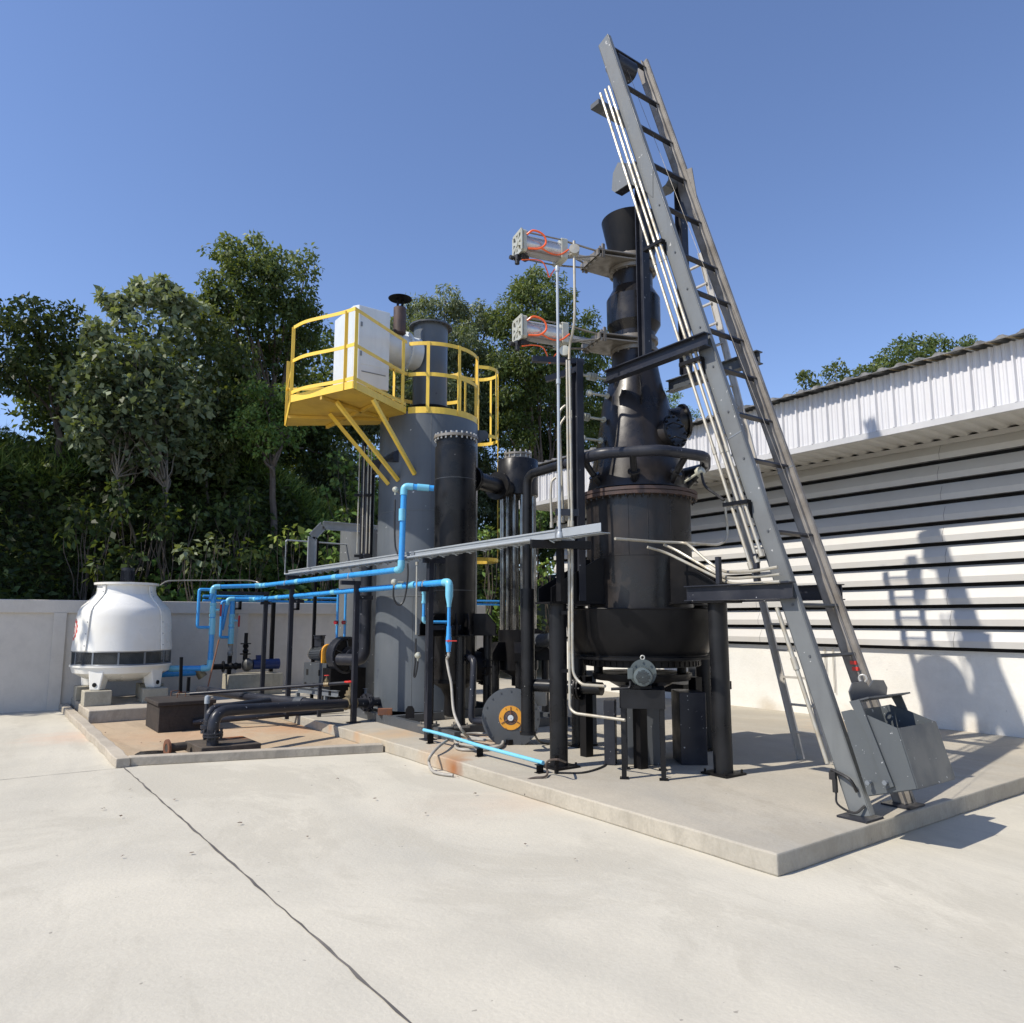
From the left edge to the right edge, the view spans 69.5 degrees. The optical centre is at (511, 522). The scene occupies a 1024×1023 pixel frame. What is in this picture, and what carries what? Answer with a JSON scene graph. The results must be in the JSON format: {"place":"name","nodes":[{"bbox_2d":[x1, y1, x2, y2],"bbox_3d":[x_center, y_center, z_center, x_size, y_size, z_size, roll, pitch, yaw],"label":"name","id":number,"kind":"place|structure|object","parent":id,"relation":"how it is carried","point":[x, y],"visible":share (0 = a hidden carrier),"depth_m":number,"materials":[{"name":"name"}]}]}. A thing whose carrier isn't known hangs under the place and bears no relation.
{"place":"outdoors","nodes":[
{"label":"outdoors","id":0,"kind":"place"},
{"bbox_2d":[0,424,377,534],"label":"tree","id":1,"kind":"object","parent":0,"point":[306,496],"depth_m":17.88,"materials":[{"name":"green plant"}]},
{"bbox_2d":[0,450,555,641],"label":"hillside","id":2,"kind":"structure","parent":0,"point":[146,489],"depth_m":17.04,"materials":[{"name":"plant"}]},
{"bbox_2d":[0,291,109,484],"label":"broadleaf tree","id":3,"kind":"object","parent":2,"relation":"on","point":[14,371],"visible":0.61,"depth_m":17.15,"materials":[{"name":"green plant"}]},
{"bbox_2d":[52,491,137,599],"bbox_3d":[-8.682,0.685,15.268,1.528,2.758,1.172,5,-9,-36],"label":"shrub","id":4,"kind":"object","parent":2,"relation":"on","point":[95,528],"visible":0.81,"depth_m":15.14,"materials":[{"name":"green plant"}]},
{"bbox_2d":[79,531,149,591],"bbox_3d":[-8.053,1.514,14.843,1.227,2.674,1.001,5,-9,-36],"label":"shrub","id":5,"kind":"object","parent":2,"relation":"on","point":[106,573],"visible":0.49,"depth_m":14.80,"materials":[{"name":"green plant"}]},
{"bbox_2d":[41,272,222,567],"bbox_3d":[-8.691,-2.550,17.028,3.762,7.185,2.809,5,-9,-36],"label":"broadleaf tree","id":6,"kind":"object","parent":2,"relation":"on","point":[137,396],"visible":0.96,"depth_m":16.68,"materials":[{"name":"green plant"}]},
{"bbox_2d":[100,474,185,582],"bbox_3d":[-8.164,0.424,16.181,1.758,3.048,1.391,5,-9,-36],"label":"shrub","id":7,"kind":"object","parent":2,"relation":"on","point":[126,500],"visible":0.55,"depth_m":16.13,"materials":[{"name":"green plant"}]},
{"bbox_2d":[0,486,336,599],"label":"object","id":8,"kind":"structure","parent":2,"relation":"on","point":[27,565],"depth_m":16.19,"materials":[{"name":"green plant"}]},
{"bbox_2d":[134,498,213,600],"bbox_3d":[-7.427,0.931,16.038,0.834,2.949,1.657,-6,-10,39],"label":"shrub","id":9,"kind":"object","parent":2,"relation":"on","point":[163,530],"visible":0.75,"depth_m":16.02,"materials":[{"name":"green plant"}]},
{"bbox_2d":[171,537,220,601],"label":"shrub","id":10,"kind":"object","parent":2,"relation":"on","point":[190,553],"visible":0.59,"depth_m":15.55,"materials":[{"name":"green plant"}]},
{"bbox_2d":[154,293,275,502],"bbox_3d":[-7.814,-3.097,19.166,2.828,5.565,3.960,0,-7,2],"label":"broadleaf tree","id":11,"kind":"object","parent":2,"relation":"on","point":[229,451],"visible":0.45,"depth_m":18.55,"materials":[{"name":"green plant"}]},
{"bbox_2d":[200,488,266,574],"bbox_3d":[-6.536,0.242,17.125,1.419,2.200,1.169,0,-7,-1],"label":"shrub","id":12,"kind":"object","parent":2,"relation":"on","point":[238,513],"visible":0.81,"depth_m":17.16,"materials":[{"name":"green plant"}]},
{"bbox_2d":[221,537,282,602],"bbox_3d":[-5.844,1.315,16.565,1.006,2.083,1.269,-4,-8,26],"label":"shrub","id":13,"kind":"object","parent":2,"relation":"on","point":[242,559],"visible":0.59,"depth_m":16.57,"materials":[{"name":"green plant"}]},
{"bbox_2d":[191,229,347,490],"bbox_3d":[-7.389,-4.525,22.004,3.761,8.188,5.619,-3,-8,21],"label":"broadleaf tree","id":14,"kind":"object","parent":2,"relation":"on","point":[260,305],"visible":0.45,"depth_m":21.20,"materials":[{"name":"green plant"}]},
{"bbox_2d":[223,371,318,552],"bbox_3d":[-6.039,-1.436,18.984,1.837,4.738,3.094,-6,-9,38],"label":"broadleaf tree","id":15,"kind":"object","parent":2,"relation":"on","point":[270,434],"visible":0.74,"depth_m":18.64,"materials":[{"name":"green plant"}]},
{"bbox_2d":[0,426,548,640],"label":"undergrowth","id":16,"kind":"object","parent":2,"relation":"on","point":[286,503],"visible":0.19,"depth_m":16.87,"materials":[{"name":"green plant"}]},
{"bbox_2d":[267,523,308,594],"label":"shrub","id":17,"kind":"object","parent":2,"relation":"on","point":[292,537],"visible":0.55,"depth_m":16.91,"materials":[{"name":"green plant"}]},
{"bbox_2d":[1,316,611,557],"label":"distant woodland","id":18,"kind":"object","parent":2,"relation":"on","point":[328,360],"visible":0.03,"depth_m":28.18,"materials":[{"name":"green plant"}]},
{"bbox_2d":[293,526,339,600],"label":"shrub","id":19,"kind":"object","parent":2,"relation":"on","point":[328,556],"visible":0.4,"depth_m":17.27,"materials":[{"name":"green plant"}]},
{"bbox_2d":[148,526,519,642],"bbox_3d":[-3.850,1.789,18.083,9.280,3.367,2.288,5,-9,-36],"label":"broad creeper","id":20,"kind":"object","parent":2,"relation":"on","point":[171,595],"visible":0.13,"depth_m":16.86,"materials":[{"name":"green plant"}]},
{"bbox_2d":[311,446,378,531],"bbox_3d":[-4.216,-0.279,19.889,2.367,3.896,1.453,5,-9,-36],"label":"shrub","id":21,"kind":"object","parent":2,"relation":"on","point":[335,481],"visible":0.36,"depth_m":19.80,"materials":[{"name":"green plant"}]},
{"bbox_2d":[295,283,510,521],"bbox_3d":[-3.068,-3.486,24.546,8.254,10.272,3.608,5,-9,-36],"label":"broadleaf tree","id":22,"kind":"object","parent":2,"relation":"on","point":[457,310],"visible":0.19,"depth_m":25.16,"materials":[{"name":"green plant"}]},
{"bbox_2d":[477,525,505,615],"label":"shrub","id":23,"kind":"object","parent":2,"relation":"on","point":[479,537],"visible":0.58,"depth_m":20.14,"materials":[{"name":"green plant"}]},
{"bbox_2d":[479,262,611,584],"bbox_3d":[1.613,-3.412,27.121,7.289,12.194,3.580,7,-10,-43],"label":"broadleaf tree","id":24,"kind":"object","parent":2,"relation":"on","point":[529,376],"visible":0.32,"depth_m":25.85,"materials":[{"name":"green plant"}]},
{"bbox_2d":[0,660,1023,1022],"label":"yard ground","id":25,"kind":"structure","parent":0,"point":[414,892],"depth_m":4.12,"materials":[{"name":"concrete"}]},
{"bbox_2d":[70,691,243,723],"bbox_3d":[-6.256,3.237,13.130,2.558,0.200,2.503,5,-9,-36],"label":"tower pad","id":26,"kind":"object","parent":25,"relation":"on","point":[129,707],"visible":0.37,"depth_m":11.85,"materials":[{"name":"concrete"}]},
{"bbox_2d":[81,689,111,706],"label":"pedestal block","id":27,"kind":"structure","parent":26,"relation":"on","point":[96,698],"depth_m":12.06,"materials":[{"name":"concrete"}]},
{"bbox_2d":[69,568,171,690],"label":"cooling tower","id":28,"kind":"structure","parent":27,"relation":"on","point":[122,630],"depth_m":12.49,"materials":[{"name":"white"}]},
{"bbox_2d":[166,653,213,671],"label":"return pipe","id":29,"kind":"object","parent":28,"relation":"attached to","point":[201,668],"visible":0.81,"depth_m":13.41,"materials":[{"name":"blue plastic"}]},
{"bbox_2d":[196,588,221,652],"bbox_3d":[-5.589,1.913,13.566,0.431,1.460,0.126,4,-8,-27],"label":"water riser","id":30,"kind":"object","parent":29,"relation":"attached to","point":[212,618],"visible":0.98,"depth_m":13.55,"materials":[{"name":"blue plastic"}]},
{"bbox_2d":[2,767,411,1022],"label":"expansion joint","id":31,"kind":"object","parent":25,"relation":"on","point":[353,971],"visible":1,"depth_m":3.95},
{"bbox_2d":[59,703,382,767],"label":"kerb","id":32,"kind":"structure","parent":25,"relation":"on","point":[115,755],"depth_m":8.59,"materials":[{"name":"concrete"}]},
{"bbox_2d":[92,715,383,755],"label":"basin floor","id":33,"kind":"structure","parent":25,"relation":"on","point":[128,738],"depth_m":10.33,"materials":[{"name":"concrete"}]},
{"bbox_2d":[145,690,215,732],"bbox_3d":[-5.005,2.813,11.088,0.800,0.501,1.027,5,-9,-36],"label":"vault box","id":34,"kind":"object","parent":33,"relation":"on","point":[173,713],"visible":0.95,"depth_m":10.70,"materials":[{"name":"paint"}]},
{"bbox_2d":[185,736,260,751],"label":"manhole slab","id":35,"kind":"structure","parent":33,"relation":"on","point":[235,743],"depth_m":8.87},
{"bbox_2d":[0,599,485,712],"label":"boundary wall","id":36,"kind":"structure","parent":25,"relation":"on","point":[36,640],"depth_m":13.89,"materials":[{"name":"concrete"}]},
{"bbox_2d":[270,678,1023,875],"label":"plinth","id":37,"kind":"structure","parent":25,"relation":"on","point":[776,810],"depth_m":6.59,"materials":[{"name":"concrete"}]},
{"bbox_2d":[218,591,270,693],"bbox_3d":[-5.104,2.302,13.990,1.000,2.000,0.160,5,-9,-36],"label":"rack post","id":38,"kind":"object","parent":37,"relation":"on","point":[266,603],"visible":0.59,"depth_m":14.18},
{"bbox_2d":[222,671,282,693],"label":"pump block","id":39,"kind":"structure","parent":37,"relation":"on","point":[242,680],"depth_m":14.39,"materials":[{"name":"concrete"}]},
{"bbox_2d":[195,633,279,679],"bbox_3d":[-5.369,2.598,14.443,1.627,0.870,0.260,5,-9,-36],"label":"water pump","id":40,"kind":"object","parent":39,"relation":"on","point":[248,664],"visible":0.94,"depth_m":14.47,"materials":[{"name":"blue metal"}]},
{"bbox_2d":[219,600,239,643],"bbox_3d":[-5.540,1.936,14.471,0.372,0.870,0.123,4,-8,-25],"label":"water riser","id":41,"kind":"object","parent":40,"relation":"attached to","point":[231,626],"visible":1,"depth_m":14.43,"materials":[{"name":"blue plastic"}]},
{"bbox_2d":[193,709,343,724],"bbox_3d":[-3.646,2.920,11.173,2.190,0.158,0.080,4,-8,-25],"label":"drain pipe","id":42,"kind":"object","parent":37,"relation":"on","point":[240,718],"visible":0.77,"depth_m":11.09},
{"bbox_2d":[189,681,348,718],"bbox_3d":[-3.720,2.702,11.265,2.491,0.576,0.070,-1,-8,4],"label":"valve pipe","id":43,"kind":"object","parent":37,"relation":"on","point":[318,685],"visible":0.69,"depth_m":11.25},
{"bbox_2d":[276,575,303,695],"bbox_3d":[-3.882,2.030,12.803,0.500,2.230,0.160,5,-9,-36],"label":"rack post","id":44,"kind":"object","parent":37,"relation":"on","point":[292,600],"visible":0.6,"depth_m":12.82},
{"bbox_2d":[222,578,452,629],"bbox_3d":[-3.204,1.380,11.603,0.665,0.698,7.635,5,-9,-36],"label":"water pipe","id":45,"kind":"object","parent":44,"relation":"attached to","point":[445,582],"visible":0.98,"depth_m":11.17,"materials":[{"name":"blue plastic"}]},
{"bbox_2d":[288,523,609,575],"bbox_3d":[-1.547,0.487,9.911,0.125,0.127,8.110,5,-9,-36],"label":"cable tray","id":46,"kind":"object","parent":44,"relation":"on","point":[570,532],"visible":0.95,"depth_m":8.29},
{"bbox_2d":[284,265,562,574],"bbox_3d":[-1.798,-0.814,10.296,0.062,2.765,7.699,5,-9,-36],"label":"air pipe","id":47,"kind":"object","parent":46,"relation":"attached to","point":[559,534],"visible":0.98,"depth_m":7.34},
{"bbox_2d":[296,661,368,699],"bbox_3d":[-3.194,2.836,13.066,1.236,0.699,0.672,-6,-10,41],"label":"machine pedestal","id":48,"kind":"object","parent":37,"relation":"on","point":[313,672],"visible":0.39,"depth_m":13.05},
{"bbox_2d":[322,636,365,699],"bbox_3d":[-2.918,2.571,12.852,0.702,1.169,0.482,5,-9,-36],"label":"roots blower","id":49,"kind":"object","parent":37,"relation":"on","point":[334,671],"visible":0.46,"depth_m":12.69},
{"bbox_2d":[340,580,372,723],"bbox_3d":[-2.264,1.852,10.647,0.500,2.020,0.160,5,-9,-36],"label":"rack post","id":50,"kind":"object","parent":37,"relation":"on","point":[357,597],"visible":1,"depth_m":10.63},
{"bbox_2d":[209,483,433,598],"bbox_3d":[-3.130,0.473,11.834,0.892,1.403,6.221,7,-10,-44],"label":"water pipe","id":51,"kind":"object","parent":50,"relation":"attached to","point":[404,489],"visible":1,"depth_m":9.91,"materials":[{"name":"blue plastic"}]},
{"bbox_2d":[338,529,377,696],"bbox_3d":[-2.928,1.738,14.233,0.840,3.180,0.840,5,-9,-36],"label":"back tank","id":52,"kind":"object","parent":37,"relation":"on","point":[348,550],"visible":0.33,"depth_m":13.94,"materials":[{"name":"grey paint"}]},
{"bbox_2d":[307,521,377,566],"bbox_3d":[-2.280,0.554,14.399,3.531,0.951,0.057,5,-9,-36],"label":"cable tray","id":53,"kind":"object","parent":52,"relation":"attached to","point":[317,531],"visible":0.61,"depth_m":13.54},
{"bbox_2d":[418,558,460,740],"bbox_3d":[-0.916,1.567,9.279,0.610,2.230,0.160,5,-9,-36],"label":"rack post","id":54,"kind":"object","parent":37,"relation":"on","point":[430,626],"visible":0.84,"depth_m":9.19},
{"bbox_2d":[357,701,571,741],"bbox_3d":[-0.762,2.820,10.721,2.130,0.120,3.151,5,-9,-36],"label":"skid frame","id":55,"kind":"object","parent":37,"relation":"on","point":[401,721],"visible":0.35,"depth_m":10.23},
{"bbox_2d":[374,411,488,717],"bbox_3d":[-1.293,0.597,11.685,1.780,4.540,1.999,5,-9,-36],"label":"scrubber tank","id":56,"kind":"object","parent":55,"relation":"on","point":[398,687],"visible":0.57,"depth_m":11.20,"materials":[{"name":"metal"}]},
{"bbox_2d":[202,693,380,745],"bbox_3d":[-2.808,2.566,9.916,0.260,0.455,2.960,-5,-9,33],"label":"drain pipe","id":57,"kind":"object","parent":56,"relation":"attached to","point":[367,702],"visible":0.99,"depth_m":9.44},
{"bbox_2d":[196,686,320,701],"bbox_3d":[-3.913,2.659,11.255,3.328,0.164,0.177,-6,-9,38],"label":"branch drain pipe","id":58,"kind":"object","parent":57,"relation":"attached to","point":[249,696],"visible":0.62,"depth_m":11.22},
{"bbox_2d":[335,450,398,665],"bbox_3d":[-2.243,0.621,11.828,0.348,3.340,1.662,7,-10,-42],"label":"gas downpipe","id":59,"kind":"object","parent":56,"relation":"attached to","point":[364,633],"visible":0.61,"depth_m":11.95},
{"bbox_2d":[354,441,372,558],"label":"instrument column","id":60,"kind":"structure","parent":59,"relation":"attached to","point":[362,495],"depth_m":11.91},
{"bbox_2d":[284,307,478,484],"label":"yellow platform","id":61,"kind":"structure","parent":56,"relation":"attached to","point":[354,403],"depth_m":11.10,"materials":[{"name":"paint"}]},
{"bbox_2d":[333,305,389,393],"bbox_3d":[-2.360,-2.538,11.544,0.580,1.440,0.814,5,-9,-36],"label":"burner box","id":62,"kind":"object","parent":61,"relation":"on","point":[373,337],"visible":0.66,"depth_m":11.27,"materials":[{"name":"white paint"}]},
{"bbox_2d":[461,365,498,563],"bbox_3d":[-0.607,0.169,12.954,0.718,5.840,0.732,5,-9,-36],"label":"caged ladder","id":63,"kind":"object","parent":61,"relation":"attached to","point":[482,560],"visible":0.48,"depth_m":13.24,"materials":[{"name":"metal"}]},
{"bbox_2d":[409,319,451,407],"bbox_3d":[-1.363,-2.454,12.277,0.720,1.665,0.720,5,-9,-36],"label":"vent cylinder","id":64,"kind":"object","parent":56,"relation":"on","point":[434,330],"visible":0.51,"depth_m":12.07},
{"bbox_2d":[389,332,424,370],"bbox_3d":[-1.855,-2.796,11.959,0.700,0.650,0.650,5,-9,-36],"label":"flue duct","id":65,"kind":"object","parent":64,"relation":"attached to","point":[414,356],"visible":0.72,"depth_m":11.81,"materials":[{"name":"metal"}]},
{"bbox_2d":[388,294,411,334],"bbox_3d":[-1.792,-3.331,11.788,0.380,0.635,0.380,5,-9,-36],"label":"rain capped vent","id":66,"kind":"object","parent":65,"relation":"on","point":[399,322],"visible":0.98,"depth_m":11.71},
{"bbox_2d":[417,430,497,727],"bbox_3d":[-0.640,0.682,9.922,0.894,3.908,1.145,-2,-8,16],"label":"filter vessel","id":67,"kind":"object","parent":55,"relation":"on","point":[455,493],"visible":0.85,"depth_m":9.76,"materials":[{"name":"black paint"}]},
{"bbox_2d":[466,649,482,724],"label":"drain pipe","id":68,"kind":"object","parent":67,"relation":"attached to","point":[471,659],"visible":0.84,"depth_m":9.15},
{"bbox_2d":[476,467,514,499],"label":"crossover pipe","id":69,"kind":"object","parent":67,"relation":"attached to","point":[497,486],"visible":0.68,"depth_m":10.84,"materials":[{"name":"metal"}]},
{"bbox_2d":[427,656,503,776],"bbox_3d":[-0.476,2.122,8.437,0.701,1.184,1.694,-2,-8,12],"label":"grey hose","id":70,"kind":"object","parent":37,"relation":"on","point":[467,736],"visible":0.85,"depth_m":8.44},
{"bbox_2d":[482,688,546,744],"bbox_3d":[0.038,2.317,8.829,0.744,0.697,0.343,-2,-8,13],"label":"centrifugal blower","id":71,"kind":"object","parent":37,"relation":"on","point":[501,716],"visible":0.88,"depth_m":8.72,"materials":[{"name":"black paint"}]},
{"bbox_2d":[492,449,548,711],"bbox_3d":[0.134,0.896,11.217,1.023,4.065,0.777,5,-9,-36],"label":"tube cooler","id":72,"kind":"object","parent":37,"relation":"on","point":[514,466],"visible":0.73,"depth_m":11.12,"materials":[{"name":"black paint"}]},
{"bbox_2d":[534,764,545,773],"bbox_3d":[0.271,2.363,7.091,0.090,0.082,0.070,5,-9,-36],"label":"pipe stand","id":73,"kind":"object","parent":37,"relation":"on","point":[539,768],"visible":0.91,"depth_m":7.08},
{"bbox_2d":[423,728,544,764],"bbox_3d":[-0.374,2.401,7.990,0.066,0.080,2.303,5,-9,-36],"label":"loose blue pipe","id":74,"kind":"object","parent":73,"relation":"on","point":[523,757],"visible":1,"depth_m":7.83,"materials":[{"name":"plastic"}]},
{"bbox_2d":[603,699,616,764],"bbox_3d":[1.013,2.146,7.590,0.113,0.638,0.200,-2,-8,13],"label":"hopper leg casing","id":75,"kind":"object","parent":37,"relation":"on","point":[610,741],"visible":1,"depth_m":7.50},
{"bbox_2d":[535,206,746,778],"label":"gasifier tower","id":76,"kind":"structure","parent":37,"relation":"on","point":[636,592],"depth_m":7.60,"materials":[{"name":"metal"}]},
{"bbox_2d":[532,355,585,600],"bbox_3d":[0.489,-0.482,7.696,0.557,2.580,0.219,-1,-8,4],"label":"instrument post","id":77,"kind":"object","parent":76,"relation":"on","point":[578,479],"visible":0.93,"depth_m":7.74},
{"bbox_2d":[566,360,570,526],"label":"post conduit","id":78,"kind":"object","parent":77,"relation":"attached to","point":[567,439],"visible":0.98,"depth_m":7.67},
{"bbox_2d":[568,360,573,526],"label":"post conduit","id":79,"kind":"object","parent":77,"relation":"attached to","point":[570,446],"visible":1,"depth_m":7.60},
{"bbox_2d":[568,240,579,359],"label":"sensor conduit","id":80,"kind":"object","parent":79,"relation":"attached to","point":[574,248],"visible":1,"depth_m":7.71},
{"bbox_2d":[530,539,590,600],"bbox_3d":[0.479,0.480,7.340,0.620,0.600,0.134,2,-8,-15],"label":"tray support","id":81,"kind":"object","parent":76,"relation":"attached to","point":[560,546],"visible":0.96,"depth_m":7.33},
{"bbox_2d":[520,459,604,735],"bbox_3d":[0.522,0.844,8.253,0.470,3.027,0.958,7,-10,-44],"label":"air standpipe","id":82,"kind":"object","parent":76,"relation":"attached to","point":[531,685],"visible":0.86,"depth_m":8.32,"materials":[{"name":"metal"}]},
{"bbox_2d":[570,549,605,687],"bbox_3d":[0.712,0.876,7.114,0.066,1.384,0.532,4,-9,-29],"label":"down conduit","id":83,"kind":"object","parent":76,"relation":"attached to","point":[572,647],"visible":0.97,"depth_m":7.27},
{"bbox_2d":[567,549,625,721],"bbox_3d":[0.778,1.018,7.072,0.088,1.676,0.678,7,-10,-44],"label":"down conduit","id":84,"kind":"object","parent":76,"relation":"attached to","point":[569,670],"visible":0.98,"depth_m":7.22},
{"bbox_2d":[560,241,655,281],"bbox_3d":[1.099,-2.964,8.394,1.200,0.212,0.539,4,-8,-26],"label":"knife gate valve","id":85,"kind":"object","parent":76,"relation":"attached to","point":[601,260],"visible":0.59,"depth_m":8.30,"materials":[{"name":"metal"}]},
{"bbox_2d":[509,227,567,266],"bbox_3d":[0.268,-2.953,8.065,0.644,0.373,0.266,3,-8,-23],"label":"pneumatic cylinder","id":86,"kind":"object","parent":85,"relation":"attached to","point":[522,241],"visible":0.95,"depth_m":8.01,"materials":[{"name":"metal"}]},
{"bbox_2d":[569,325,657,358],"bbox_3d":[1.099,-2.007,8.268,1.200,0.212,0.539,4,-8,-26],"label":"knife gate valve","id":87,"kind":"object","parent":76,"relation":"attached to","point":[603,342],"visible":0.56,"depth_m":8.17,"materials":[{"name":"metal"}]},
{"bbox_2d":[509,313,568,350],"bbox_3d":[0.268,-1.996,7.939,0.644,0.373,0.266,3,-8,-23],"label":"pneumatic cylinder","id":88,"kind":"object","parent":87,"relation":"attached to","point":[522,327],"visible":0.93,"depth_m":7.87,"materials":[{"name":"metal"}]},
{"bbox_2d":[670,404,692,438],"bbox_3d":[1.860,-1.149,8.372,0.298,0.408,0.400,1,-8,-8],"label":"side door","id":89,"kind":"structure","parent":76,"relation":"in","point":[682,411],"depth_m":8.22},
{"bbox_2d":[625,684,659,764],"bbox_3d":[1.342,2.068,7.574,0.346,0.788,0.120,-1,-8,9],"label":"duct casing","id":90,"kind":"object","parent":37,"relation":"on","point":[653,732],"visible":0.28,"depth_m":7.50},
{"bbox_2d":[619,685,667,780],"bbox_3d":[1.258,1.992,7.071,0.438,0.809,0.530,-1,-8,10],"label":"motor stand","id":91,"kind":"object","parent":37,"relation":"on","point":[633,698],"visible":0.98,"depth_m":6.86,"materials":[{"name":"black paint"}]},
{"bbox_2d":[611,655,655,690],"bbox_3d":[1.231,1.435,7.062,0.407,0.329,0.467,-6,-10,39],"label":"gear motor","id":92,"kind":"object","parent":91,"relation":"on","point":[641,672],"visible":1,"depth_m":6.97,"materials":[{"name":"metal"}]},
{"bbox_2d":[671,689,707,764],"bbox_3d":[1.846,2.119,7.696,0.270,0.718,0.400,0,-7,0],"label":"ash bin","id":93,"kind":"object","parent":37,"relation":"on","point":[689,731],"visible":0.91,"depth_m":7.51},
{"bbox_2d":[590,34,924,823],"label":"skip hoist track","id":94,"kind":"structure","parent":37,"relation":"on","point":[790,594],"depth_m":7.04,"materials":[{"name":"metal"}]},
{"bbox_2d":[599,92,752,569],"bbox_3d":[1.543,-2.268,7.411,0.048,5.580,1.805,5,-9,-36],"label":"conduit","id":95,"kind":"object","parent":94,"relation":"attached to","point":[714,452],"visible":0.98,"depth_m":7.21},
{"bbox_2d":[604,88,760,562],"bbox_3d":[1.585,-2.301,7.357,0.048,5.530,1.789,5,-9,-36],"label":"conduit","id":96,"kind":"object","parent":94,"relation":"attached to","point":[720,447],"visible":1,"depth_m":7.16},
{"bbox_2d":[608,85,764,557],"bbox_3d":[1.616,-2.331,7.318,0.048,5.480,1.773,5,-9,-36],"label":"conduit","id":97,"kind":"object","parent":94,"relation":"attached to","point":[759,550],"visible":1,"depth_m":7.12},
{"bbox_2d":[614,537,778,573],"bbox_3d":[1.700,0.276,6.596,0.884,0.382,1.407,5,-9,-36],"label":"swept conduit","id":98,"kind":"object","parent":94,"relation":"attached to","point":[700,555],"visible":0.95,"depth_m":6.96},
{"bbox_2d":[647,546,780,584],"bbox_3d":[1.854,0.372,6.702,0.310,0.422,1.415,5,-9,-36],"label":"swept conduit","id":99,"kind":"object","parent":94,"relation":"attached to","point":[705,571],"visible":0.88,"depth_m":6.95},
{"bbox_2d":[775,607,829,763],"bbox_3d":[2.318,1.281,5.911,0.048,1.210,0.413,5,-9,-36],"label":"conduit","id":100,"kind":"object","parent":94,"relation":"attached to","point":[794,662],"visible":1,"depth_m":5.89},
{"bbox_2d":[829,768,865,813],"bbox_3d":[2.510,2.017,5.532,0.064,0.299,0.264,5,-9,-36],"label":"cable","id":101,"kind":"object","parent":94,"relation":"attached to","point":[833,773],"visible":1,"depth_m":5.57,"materials":[{"name":"grey metal"}]},
{"bbox_2d":[841,680,954,795],"bbox_3d":[2.820,1.611,5.610,0.772,0.805,0.783,5,-9,-36],"label":"skip bucket","id":102,"kind":"object","parent":94,"relation":"on","point":[899,747],"visible":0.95,"depth_m":5.34,"materials":[{"name":"metal"}]},
{"bbox_2d":[690,252,832,763],"bbox_3d":[2.722,-0.485,8.575,0.035,6.124,1.828,5,-9,-36],"label":"aluminium ladder","id":103,"kind":"object","parent":37,"relation":"on","point":[781,677],"visible":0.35,"depth_m":8.31,"materials":[{"name":"metal"}]},
{"bbox_2d":[519,328,1023,737],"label":"metal clad building","id":104,"kind":"structure","parent":25,"relation":"on","point":[911,476],"depth_m":10.24,"materials":[{"name":"metal"}]},
{"bbox_2d":[793,357,875,392],"bbox_3d":[10.133,-0.825,22.580,4.149,9.339,1.319,5,-9,-36],"label":"broadleaf tree","id":105,"kind":"object","parent":25,"relation":"on","point":[803,374],"visible":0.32,"depth_m":22.87,"materials":[{"name":"green plant"}]},
{"bbox_2d":[862,331,977,372],"bbox_3d":[15.106,-1.743,26.361,8.706,12.172,2.220,5,-9,-36],"label":"broadleaf tree","id":106,"kind":"object","parent":25,"relation":"on","point":[911,351],"visible":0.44,"depth_m":25.94,"materials":[{"name":"green plant"}]},
{"bbox_2d":[0,0,1023,574],"label":"sky","id":107,"kind":"structure","parent":0,"point":[857,166],"materials":[{"name":"blue"}]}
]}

